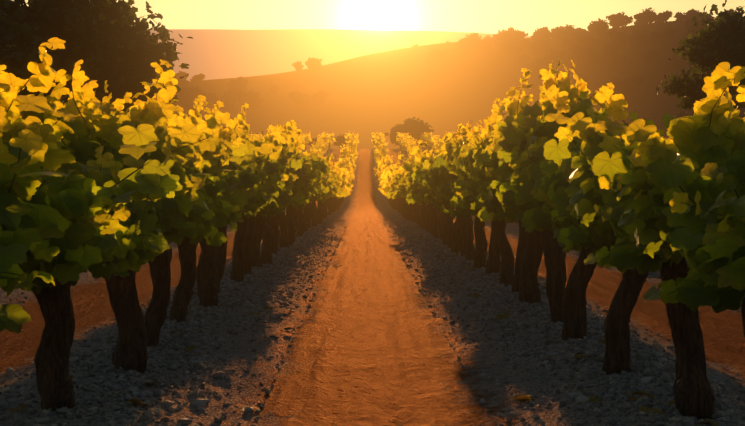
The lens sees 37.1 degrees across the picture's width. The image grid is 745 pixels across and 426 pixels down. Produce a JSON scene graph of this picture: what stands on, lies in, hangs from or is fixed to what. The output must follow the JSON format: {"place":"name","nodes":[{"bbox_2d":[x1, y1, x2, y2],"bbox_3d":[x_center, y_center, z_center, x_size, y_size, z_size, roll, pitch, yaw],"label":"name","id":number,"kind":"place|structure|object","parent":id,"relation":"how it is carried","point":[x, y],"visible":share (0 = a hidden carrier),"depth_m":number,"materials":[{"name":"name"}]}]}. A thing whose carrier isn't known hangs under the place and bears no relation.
{"place":"outdoors","nodes":[
{"label":"outdoors","id":0,"kind":"place"},
{"bbox_2d":[0,19,744,425],"bbox_3d":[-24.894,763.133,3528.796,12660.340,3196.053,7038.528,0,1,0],"label":"ground","id":1,"kind":"structure","parent":0,"point":[370,345],"depth_m":10.73,"materials":[{"name":"soil"}]},
{"bbox_2d":[0,73,31,332],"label":"vine","id":2,"kind":"object","parent":1,"relation":"on","point":[13,317],"visible":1,"depth_m":3.04,"materials":[{"name":"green plant"}]},
{"bbox_2d":[0,141,170,410],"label":"vine","id":3,"kind":"object","parent":1,"relation":"on","point":[53,379],"visible":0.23,"depth_m":4.83,"materials":[{"name":"green plant"}]},
{"bbox_2d":[0,0,192,139],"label":"tree","id":4,"kind":"object","parent":1,"relation":"on","point":[116,46],"visible":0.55,"depth_m":54.29,"materials":[{"name":"green plant"}]},
{"bbox_2d":[0,37,230,295],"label":"vine","id":5,"kind":"object","parent":1,"relation":"on","point":[33,225],"visible":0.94,"depth_m":4.01,"materials":[{"name":"green plant"}]},
{"bbox_2d":[0,59,236,372],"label":"vine","id":6,"kind":"object","parent":1,"relation":"on","point":[183,213],"visible":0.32,"depth_m":5.80,"materials":[{"name":"green plant"}]},
{"bbox_2d":[177,78,188,88],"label":"tree","id":7,"kind":"object","parent":1,"relation":"on","point":[182,83],"visible":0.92,"depth_m":685.02,"materials":[{"name":"brown plant"}]},
{"bbox_2d":[179,85,205,103],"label":"tree","id":8,"kind":"object","parent":1,"relation":"on","point":[190,93],"visible":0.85,"depth_m":577.76,"materials":[{"name":"brown plant"}]},
{"bbox_2d":[184,99,204,110],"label":"tree","id":9,"kind":"object","parent":1,"relation":"on","point":[189,106],"visible":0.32,"depth_m":548.18,"materials":[{"name":"brown plant"}]},
{"bbox_2d":[190,73,205,84],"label":"tree","id":10,"kind":"object","parent":1,"relation":"on","point":[196,79],"visible":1,"depth_m":759.43,"materials":[{"name":"brown plant"}]},
{"bbox_2d":[124,92,284,346],"bbox_3d":[-1.355,0.095,7.054,1.181,1.725,1.552,0,1,20],"label":"vine","id":11,"kind":"object","parent":1,"relation":"on","point":[215,189],"visible":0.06,"depth_m":7.19,"materials":[{"name":"green plant"}]},
{"bbox_2d":[206,93,218,107],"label":"tree","id":12,"kind":"object","parent":1,"relation":"on","point":[211,98],"visible":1,"depth_m":589.79,"materials":[{"name":"brown plant"}]},
{"bbox_2d":[165,112,274,306],"bbox_3d":[-1.527,0.054,9.273,1.419,1.768,1.620,0,1,-4],"label":"vine","id":13,"kind":"object","parent":1,"relation":"on","point":[207,290],"visible":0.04,"depth_m":9.36,"materials":[{"name":"green plant"}]},
{"bbox_2d":[163,99,285,322],"bbox_3d":[-1.382,0.035,8.270,1.161,1.775,1.557,0,1,13],"label":"vine","id":14,"kind":"object","parent":1,"relation":"on","point":[183,294],"visible":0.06,"depth_m":8.26,"materials":[{"name":"green plant"}]},
{"bbox_2d":[218,102,238,114],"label":"tree","id":15,"kind":"object","parent":1,"relation":"on","point":[229,108],"visible":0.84,"depth_m":547.89,"materials":[{"name":"brown plant"}]},
{"bbox_2d":[219,88,245,106],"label":"tree","id":16,"kind":"object","parent":1,"relation":"on","point":[229,96],"visible":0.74,"depth_m":581.34,"materials":[{"name":"brown plant"}]},
{"bbox_2d":[227,76,248,91],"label":"tree","id":17,"kind":"object","parent":1,"relation":"on","point":[240,82],"visible":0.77,"depth_m":620.32,"materials":[{"name":"orange plant"}]},
{"bbox_2d":[189,102,297,292],"bbox_3d":[-1.418,-0.085,10.303,1.067,1.906,1.557,0,1,20],"label":"vine","id":18,"kind":"object","parent":1,"relation":"on","point":[273,167],"visible":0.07,"depth_m":10.45,"materials":[{"name":"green plant"}]},
{"bbox_2d":[233,91,255,114],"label":"tree","id":19,"kind":"object","parent":1,"relation":"on","point":[244,97],"visible":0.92,"depth_m":547.02,"materials":[{"name":"brown plant"}]},
{"bbox_2d":[247,103,255,113],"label":"tree","id":20,"kind":"object","parent":1,"relation":"on","point":[251,109],"visible":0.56,"depth_m":549.18,"materials":[{"name":"brown plant"}]},
{"bbox_2d":[219,114,295,281],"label":"vine","id":21,"kind":"object","parent":1,"relation":"on","point":[237,273],"visible":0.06,"depth_m":11.56,"materials":[{"name":"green plant"}]},
{"bbox_2d":[236,122,304,267],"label":"vine","id":22,"kind":"object","parent":1,"relation":"on","point":[256,259],"visible":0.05,"depth_m":13.98,"materials":[{"name":"green plant"}]},
{"bbox_2d":[244,138,302,274],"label":"vine","id":23,"kind":"object","parent":1,"relation":"on","point":[284,161],"visible":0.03,"depth_m":12.59,"materials":[{"name":"green plant"}]},
{"bbox_2d":[261,162,293,264],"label":"vine","id":24,"kind":"object","parent":1,"relation":"on","point":[266,254],"visible":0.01,"depth_m":14.82,"materials":[{"name":"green plant"}]},
{"bbox_2d":[251,123,333,253],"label":"vine","id":25,"kind":"object","parent":1,"relation":"on","point":[308,172],"visible":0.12,"depth_m":16.21,"materials":[{"name":"green plant"}]},
{"bbox_2d":[276,196,308,250],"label":"vine","id":26,"kind":"object","parent":1,"relation":"on","point":[295,204],"depth_m":16.96,"materials":[{"name":"green plant"}]},
{"bbox_2d":[292,61,303,72],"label":"tree","id":27,"kind":"object","parent":1,"relation":"on","point":[298,65],"visible":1,"depth_m":756.68,"materials":[{"name":"orange plant"}]},
{"bbox_2d":[279,149,319,247],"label":"vine","id":28,"kind":"object","parent":1,"relation":"on","point":[283,240],"visible":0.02,"depth_m":18.35,"materials":[{"name":"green plant"}]},
{"bbox_2d":[286,144,315,244],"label":"vine","id":29,"kind":"object","parent":1,"relation":"on","point":[291,229],"depth_m":19.19,"materials":[{"name":"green plant"}]},
{"bbox_2d":[287,90,314,109],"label":"tree","id":30,"kind":"object","parent":1,"relation":"on","point":[294,96],"visible":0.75,"depth_m":553.00,"materials":[{"name":"orange plant"}]},
{"bbox_2d":[293,193,317,227],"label":"vine","id":31,"kind":"object","parent":1,"relation":"on","point":[295,216],"visible":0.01,"depth_m":21.59,"materials":[{"name":"brown plant"}]},
{"bbox_2d":[296,154,324,235],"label":"vine","id":32,"kind":"object","parent":1,"relation":"on","point":[302,225],"depth_m":22.72,"materials":[{"name":"brown plant"}]},
{"bbox_2d":[296,156,330,231],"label":"vine","id":33,"kind":"object","parent":1,"relation":"on","point":[320,196],"visible":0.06,"depth_m":23.89,"materials":[{"name":"green plant"}]},
{"bbox_2d":[305,57,321,70],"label":"tree","id":34,"kind":"object","parent":1,"relation":"on","point":[312,59],"visible":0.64,"depth_m":750.95,"materials":[{"name":"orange plant"}]},
{"bbox_2d":[308,60,320,71],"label":"tree","id":35,"kind":"object","parent":1,"relation":"on","point":[313,64],"visible":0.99,"depth_m":747.37,"materials":[{"name":"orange plant"}]},
{"bbox_2d":[303,177,326,230],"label":"vine","id":36,"kind":"object","parent":1,"relation":"on","point":[323,200],"depth_m":26.00,"materials":[{"name":"brown plant"}]},
{"bbox_2d":[302,153,329,231],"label":"vine","id":37,"kind":"object","parent":1,"relation":"on","point":[306,210],"visible":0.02,"depth_m":24.94,"materials":[{"name":"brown plant"}]},
{"bbox_2d":[308,166,328,227],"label":"vine","id":38,"kind":"object","parent":1,"relation":"on","point":[309,218],"depth_m":27.37,"materials":[{"name":"brown plant"}]},
{"bbox_2d":[310,90,330,107],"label":"tree","id":39,"kind":"object","parent":1,"relation":"on","point":[318,99],"visible":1,"depth_m":552.31,"materials":[{"name":"orange plant"}]},
{"bbox_2d":[318,197,326,223],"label":"vine","id":40,"kind":"object","parent":1,"relation":"on","point":[320,212],"visible":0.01,"depth_m":31.58,"materials":[{"name":"brown plant"}]},
{"bbox_2d":[313,156,335,217],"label":"vine","id":41,"kind":"object","parent":1,"relation":"on","point":[332,194],"depth_m":29.55,"materials":[{"name":"green plant"}]},
{"bbox_2d":[311,173,338,226],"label":"vine","id":42,"kind":"object","parent":1,"relation":"on","point":[328,181],"visible":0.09,"depth_m":28.21,"materials":[{"name":"green plant"}]},
{"bbox_2d":[314,161,347,223],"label":"vine","id":43,"kind":"object","parent":1,"relation":"on","point":[336,191],"visible":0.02,"depth_m":30.77,"materials":[{"name":"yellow plant"}]},
{"bbox_2d":[323,164,340,218],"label":"vine","id":44,"kind":"object","parent":1,"relation":"on","point":[334,175],"visible":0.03,"depth_m":35.31,"materials":[{"name":"yellow plant"}]},
{"bbox_2d":[324,161,341,217],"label":"vine","id":45,"kind":"object","parent":1,"relation":"on","point":[337,163],"visible":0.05,"depth_m":37.41,"materials":[{"name":"yellow plant"}]},
{"bbox_2d":[327,172,342,214],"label":"vine","id":46,"kind":"object","parent":1,"relation":"on","point":[329,203],"visible":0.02,"depth_m":40.59,"materials":[{"name":"brown plant"}]},
{"bbox_2d":[333,134,345,147],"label":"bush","id":47,"kind":"object","parent":1,"relation":"on","point":[340,141],"visible":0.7,"depth_m":141.10,"materials":[{"name":"brown plant"}]},
{"bbox_2d":[0,219,744,425],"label":"loose stones","id":48,"kind":"object","parent":1,"relation":"on","point":[721,413],"visible":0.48,"depth_m":6.84,"materials":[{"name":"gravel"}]},
{"bbox_2d":[378,154,392,166],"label":"vine","id":49,"kind":"object","parent":1,"relation":"on","point":[389,160],"visible":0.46,"depth_m":81.84,"materials":[{"name":"yellow plant"}]},
{"bbox_2d":[389,173,409,219],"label":"vine","id":50,"kind":"object","parent":1,"relation":"on","point":[393,182],"visible":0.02,"depth_m":34.93,"materials":[{"name":"brown plant"}]},
{"bbox_2d":[385,162,421,226],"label":"vine","id":51,"kind":"object","parent":1,"relation":"on","point":[388,193],"visible":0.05,"depth_m":28.26,"materials":[{"name":"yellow plant"}]},
{"bbox_2d":[393,165,413,219],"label":"vine","id":52,"kind":"object","parent":1,"relation":"on","point":[411,209],"visible":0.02,"depth_m":33.90,"materials":[{"name":"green plant"}]},
{"bbox_2d":[392,165,416,221],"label":"vine","id":53,"kind":"object","parent":1,"relation":"on","point":[403,171],"visible":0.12,"depth_m":32.66,"materials":[{"name":"green plant"}]},
{"bbox_2d":[390,157,423,227],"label":"vine","id":54,"kind":"object","parent":1,"relation":"on","point":[403,192],"visible":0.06,"depth_m":27.14,"materials":[{"name":"green plant"}]},
{"bbox_2d":[384,116,433,145],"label":"tree","id":55,"kind":"object","parent":1,"relation":"on","point":[413,128],"visible":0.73,"depth_m":139.62,"materials":[{"name":"green plant"}]},
{"bbox_2d":[404,170,425,228],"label":"vine","id":56,"kind":"object","parent":1,"relation":"on","point":[424,216],"visible":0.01,"depth_m":26.29,"materials":[{"name":"brown plant"}]},
{"bbox_2d":[413,202,418,223],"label":"vine","id":57,"kind":"object","parent":1,"relation":"on","point":[414,208],"visible":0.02,"depth_m":30.75,"materials":[{"name":"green plant"}]},
{"bbox_2d":[405,189,429,231],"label":"vine","id":58,"kind":"object","parent":1,"relation":"on","point":[424,205],"depth_m":25.00,"materials":[{"name":"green plant"}]},
{"bbox_2d":[396,146,439,235],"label":"vine","id":59,"kind":"object","parent":1,"relation":"on","point":[408,167],"visible":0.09,"depth_m":22.86,"materials":[{"name":"green plant"}]},
{"bbox_2d":[406,149,433,233],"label":"vine","id":60,"kind":"object","parent":1,"relation":"on","point":[429,210],"visible":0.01,"depth_m":24.02,"materials":[{"name":"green plant"}]},
{"bbox_2d":[409,153,439,238],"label":"vine","id":61,"kind":"object","parent":1,"relation":"on","point":[436,221],"visible":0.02,"depth_m":21.61,"materials":[{"name":"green plant"}]},
{"bbox_2d":[406,140,447,244],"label":"vine","id":62,"kind":"object","parent":1,"relation":"on","point":[413,198],"visible":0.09,"depth_m":19.45,"materials":[{"name":"green plant"}]},
{"bbox_2d":[413,138,445,239],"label":"vine","id":63,"kind":"object","parent":1,"relation":"on","point":[442,213],"visible":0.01,"depth_m":20.67,"materials":[{"name":"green plant"}]},
{"bbox_2d":[415,146,453,247],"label":"vine","id":64,"kind":"object","parent":1,"relation":"on","point":[450,222],"visible":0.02,"depth_m":18.39,"materials":[{"name":"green plant"}]},
{"bbox_2d":[406,132,465,255],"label":"vine","id":65,"kind":"object","parent":1,"relation":"on","point":[433,177],"visible":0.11,"depth_m":15.43,"materials":[{"name":"green plant"}]},
{"bbox_2d":[440,202,461,253],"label":"vine","id":66,"kind":"object","parent":1,"relation":"on","point":[455,246],"visible":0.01,"depth_m":17.08,"materials":[{"name":"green plant"}]},
{"bbox_2d":[435,120,487,259],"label":"vine","id":67,"kind":"object","parent":1,"relation":"on","point":[468,224],"visible":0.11,"depth_m":14.95,"materials":[{"name":"green plant"}]},
{"bbox_2d":[438,142,487,267],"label":"vine","id":68,"kind":"object","parent":1,"relation":"on","point":[481,247],"visible":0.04,"depth_m":13.82,"materials":[{"name":"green plant"}]},
{"bbox_2d":[456,38,473,53],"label":"tree","id":69,"kind":"object","parent":1,"relation":"on","point":[463,45],"visible":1,"depth_m":716.03,"materials":[{"name":"green plant"}]},
{"bbox_2d":[436,116,500,273],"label":"vine","id":70,"kind":"object","parent":1,"relation":"on","point":[493,262],"visible":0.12,"depth_m":12.74,"materials":[{"name":"green plant"}]},
{"bbox_2d":[464,33,479,52],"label":"tree","id":71,"kind":"object","parent":1,"relation":"on","point":[472,38],"visible":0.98,"depth_m":718.04,"materials":[{"name":"green plant"}]},
{"bbox_2d":[440,179,517,286],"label":"vine","id":72,"kind":"object","parent":1,"relation":"on","point":[462,204],"visible":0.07,"depth_m":11.47,"materials":[{"name":"green plant"}]},
{"bbox_2d":[454,133,525,291],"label":"vine","id":73,"kind":"object","parent":1,"relation":"on","point":[488,159],"visible":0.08,"depth_m":10.49,"materials":[{"name":"green plant"}]},
{"bbox_2d":[492,30,511,38],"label":"tree","id":74,"kind":"object","parent":1,"relation":"on","point":[500,32],"visible":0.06,"depth_m":728.27,"materials":[{"name":"green plant"}]},
{"bbox_2d":[493,33,515,48],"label":"tree","id":75,"kind":"object","parent":1,"relation":"on","point":[501,37],"visible":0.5,"depth_m":710.15,"materials":[{"name":"green plant"}]},
{"bbox_2d":[471,91,542,303],"bbox_3d":[1.470,-0.065,9.492,1.046,1.912,1.644,0,1,16],"label":"vine","id":76,"kind":"object","parent":1,"relation":"on","point":[529,291],"visible":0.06,"depth_m":9.38,"materials":[{"name":"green plant"}]},
{"bbox_2d":[509,29,527,46],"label":"tree","id":77,"kind":"object","parent":1,"relation":"on","point":[521,35],"visible":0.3,"depth_m":723.80,"materials":[{"name":"green plant"}]},
{"bbox_2d":[517,55,529,66],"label":"tree","id":78,"kind":"object","parent":1,"relation":"on","point":[522,59],"visible":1,"depth_m":645.47,"materials":[{"name":"green plant"}]},
{"bbox_2d":[516,80,530,92],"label":"tree","id":79,"kind":"object","parent":1,"relation":"on","point":[518,83],"visible":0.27,"depth_m":564.68,"materials":[{"name":"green plant"}]},
{"bbox_2d":[530,84,540,99],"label":"tree","id":80,"kind":"object","parent":1,"relation":"on","point":[535,89],"visible":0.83,"depth_m":544.70,"materials":[{"name":"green plant"}]},
{"bbox_2d":[527,65,545,83],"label":"tree","id":81,"kind":"object","parent":1,"relation":"on","point":[534,73],"visible":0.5,"depth_m":564.66,"materials":[{"name":"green plant"}]},
{"bbox_2d":[533,30,543,39],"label":"tree","id":82,"kind":"object","parent":1,"relation":"on","point":[538,34],"visible":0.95,"depth_m":753.89,"materials":[{"name":"green plant"}]},
{"bbox_2d":[528,57,552,70],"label":"tree","id":83,"kind":"object","parent":1,"relation":"on","point":[544,62],"visible":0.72,"depth_m":601.41,"materials":[{"name":"green plant"}]},
{"bbox_2d":[485,57,626,322],"bbox_3d":[1.405,-0.123,8.341,1.075,2.140,1.697,0,1,0],"label":"vine","id":84,"kind":"object","parent":1,"relation":"on","point":[519,130],"visible":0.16,"depth_m":8.23,"materials":[{"name":"green plant"}]},
{"bbox_2d":[551,28,564,41],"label":"tree","id":85,"kind":"object","parent":1,"relation":"on","point":[556,33],"visible":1,"depth_m":762.54,"materials":[{"name":"green plant"}]},
{"bbox_2d":[503,108,621,339],"bbox_3d":[1.463,0.140,7.194,1.107,1.608,1.509,0,1,-7],"label":"vine","id":86,"kind":"object","parent":1,"relation":"on","point":[535,215],"visible":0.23,"depth_m":7.21,"materials":[{"name":"green plant"}]},
{"bbox_2d":[562,69,574,84],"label":"tree","id":87,"kind":"object","parent":1,"relation":"on","point":[570,75],"visible":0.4,"depth_m":563.01,"materials":[{"name":"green plant"}]},
{"bbox_2d":[562,24,576,37],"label":"tree","id":88,"kind":"object","parent":1,"relation":"on","point":[569,30],"visible":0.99,"depth_m":763.36,"materials":[{"name":"green plant"}]},
{"bbox_2d":[572,73,590,91],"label":"tree","id":89,"kind":"object","parent":1,"relation":"on","point":[584,77],"visible":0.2,"depth_m":556.97,"materials":[{"name":"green plant"}]},
{"bbox_2d":[587,20,607,37],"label":"tree","id":90,"kind":"object","parent":1,"relation":"on","point":[590,27],"visible":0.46,"depth_m":773.88,"materials":[{"name":"green plant"}]},
{"bbox_2d":[592,23,608,38],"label":"tree","id":91,"kind":"object","parent":1,"relation":"on","point":[601,29],"visible":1,"depth_m":750.47,"materials":[{"name":"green plant"}]},
{"bbox_2d":[540,111,664,374],"bbox_3d":[1.344,0.230,6.040,0.958,1.526,1.504,0,1,-16],"label":"vine","id":92,"kind":"object","parent":1,"relation":"on","point":[574,233],"visible":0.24,"depth_m":6.01,"materials":[{"name":"green plant"}]},
{"bbox_2d":[606,14,624,27],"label":"crest tree","id":93,"kind":"object","parent":1,"relation":"on","point":[615,21],"visible":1,"depth_m":932.02,"materials":[{"name":"green plant"}]},
{"bbox_2d":[604,29,627,45],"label":"tree","id":94,"kind":"object","parent":1,"relation":"on","point":[616,36],"visible":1,"depth_m":694.49,"materials":[{"name":"green plant"}]},
{"bbox_2d":[609,77,628,93],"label":"tree","id":95,"kind":"object","parent":1,"relation":"on","point":[619,86],"visible":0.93,"depth_m":547.22,"materials":[{"name":"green plant"}]},
{"bbox_2d":[615,12,632,25],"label":"crest tree","id":96,"kind":"object","parent":1,"relation":"on","point":[627,19],"visible":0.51,"depth_m":943.71,"materials":[{"name":"green plant"}]},
{"bbox_2d":[623,83,635,97],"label":"tree","id":97,"kind":"object","parent":1,"relation":"on","point":[629,89],"visible":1,"depth_m":545.39,"materials":[{"name":"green plant"}]},
{"bbox_2d":[617,74,645,94],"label":"tree","id":98,"kind":"object","parent":1,"relation":"on","point":[638,81],"visible":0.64,"depth_m":552.57,"materials":[{"name":"green plant"}]},
{"bbox_2d":[634,13,646,24],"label":"crest tree","id":99,"kind":"object","parent":1,"relation":"on","point":[640,18],"visible":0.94,"depth_m":929.85,"materials":[{"name":"green plant"}]},
{"bbox_2d":[543,62,744,419],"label":"vine","id":100,"kind":"object","parent":1,"relation":"on","point":[712,130],"visible":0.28,"depth_m":4.78,"materials":[{"name":"green plant"}]},
{"bbox_2d":[640,7,655,23],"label":"crest tree","id":101,"kind":"object","parent":1,"relation":"on","point":[650,14],"visible":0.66,"depth_m":957.50,"materials":[{"name":"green plant"}]},
{"bbox_2d":[652,10,672,22],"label":"crest tree","id":102,"kind":"object","parent":1,"relation":"on","point":[664,16],"visible":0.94,"depth_m":938.06,"materials":[{"name":"green plant"}]},
{"bbox_2d":[592,86,744,336],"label":"vine","id":103,"kind":"object","parent":1,"relation":"on","point":[705,207],"visible":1,"depth_m":3.67,"materials":[{"name":"green plant"}]},
{"bbox_2d":[671,48,686,60],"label":"tree","id":104,"kind":"object","parent":1,"relation":"on","point":[674,57],"visible":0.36,"depth_m":623.79,"materials":[{"name":"green plant"}]},
{"bbox_2d":[673,11,685,20],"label":"crest tree","id":105,"kind":"object","parent":1,"relation":"on","point":[679,16],"visible":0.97,"depth_m":945.81,"materials":[{"name":"green plant"}]},
{"bbox_2d":[676,112,694,118],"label":"tree","id":106,"kind":"object","parent":1,"relation":"on","point":[679,115],"visible":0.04,"depth_m":430.07,"materials":[{"name":"green plant"}]},
{"bbox_2d":[684,8,699,19],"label":"crest tree","id":107,"kind":"object","parent":1,"relation":"on","point":[692,12],"visible":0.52,"depth_m":942.20,"materials":[{"name":"green plant"}]},
{"bbox_2d":[655,0,744,117],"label":"tree","id":108,"kind":"object","parent":1,"relation":"on","point":[712,45],"visible":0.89,"depth_m":98.58,"materials":[{"name":"green plant"}]},
{"bbox_2d":[12,0,744,35],"label":"sky","id":109,"kind":"structure","parent":0,"point":[479,16],"materials":[{"name":"yellow"}]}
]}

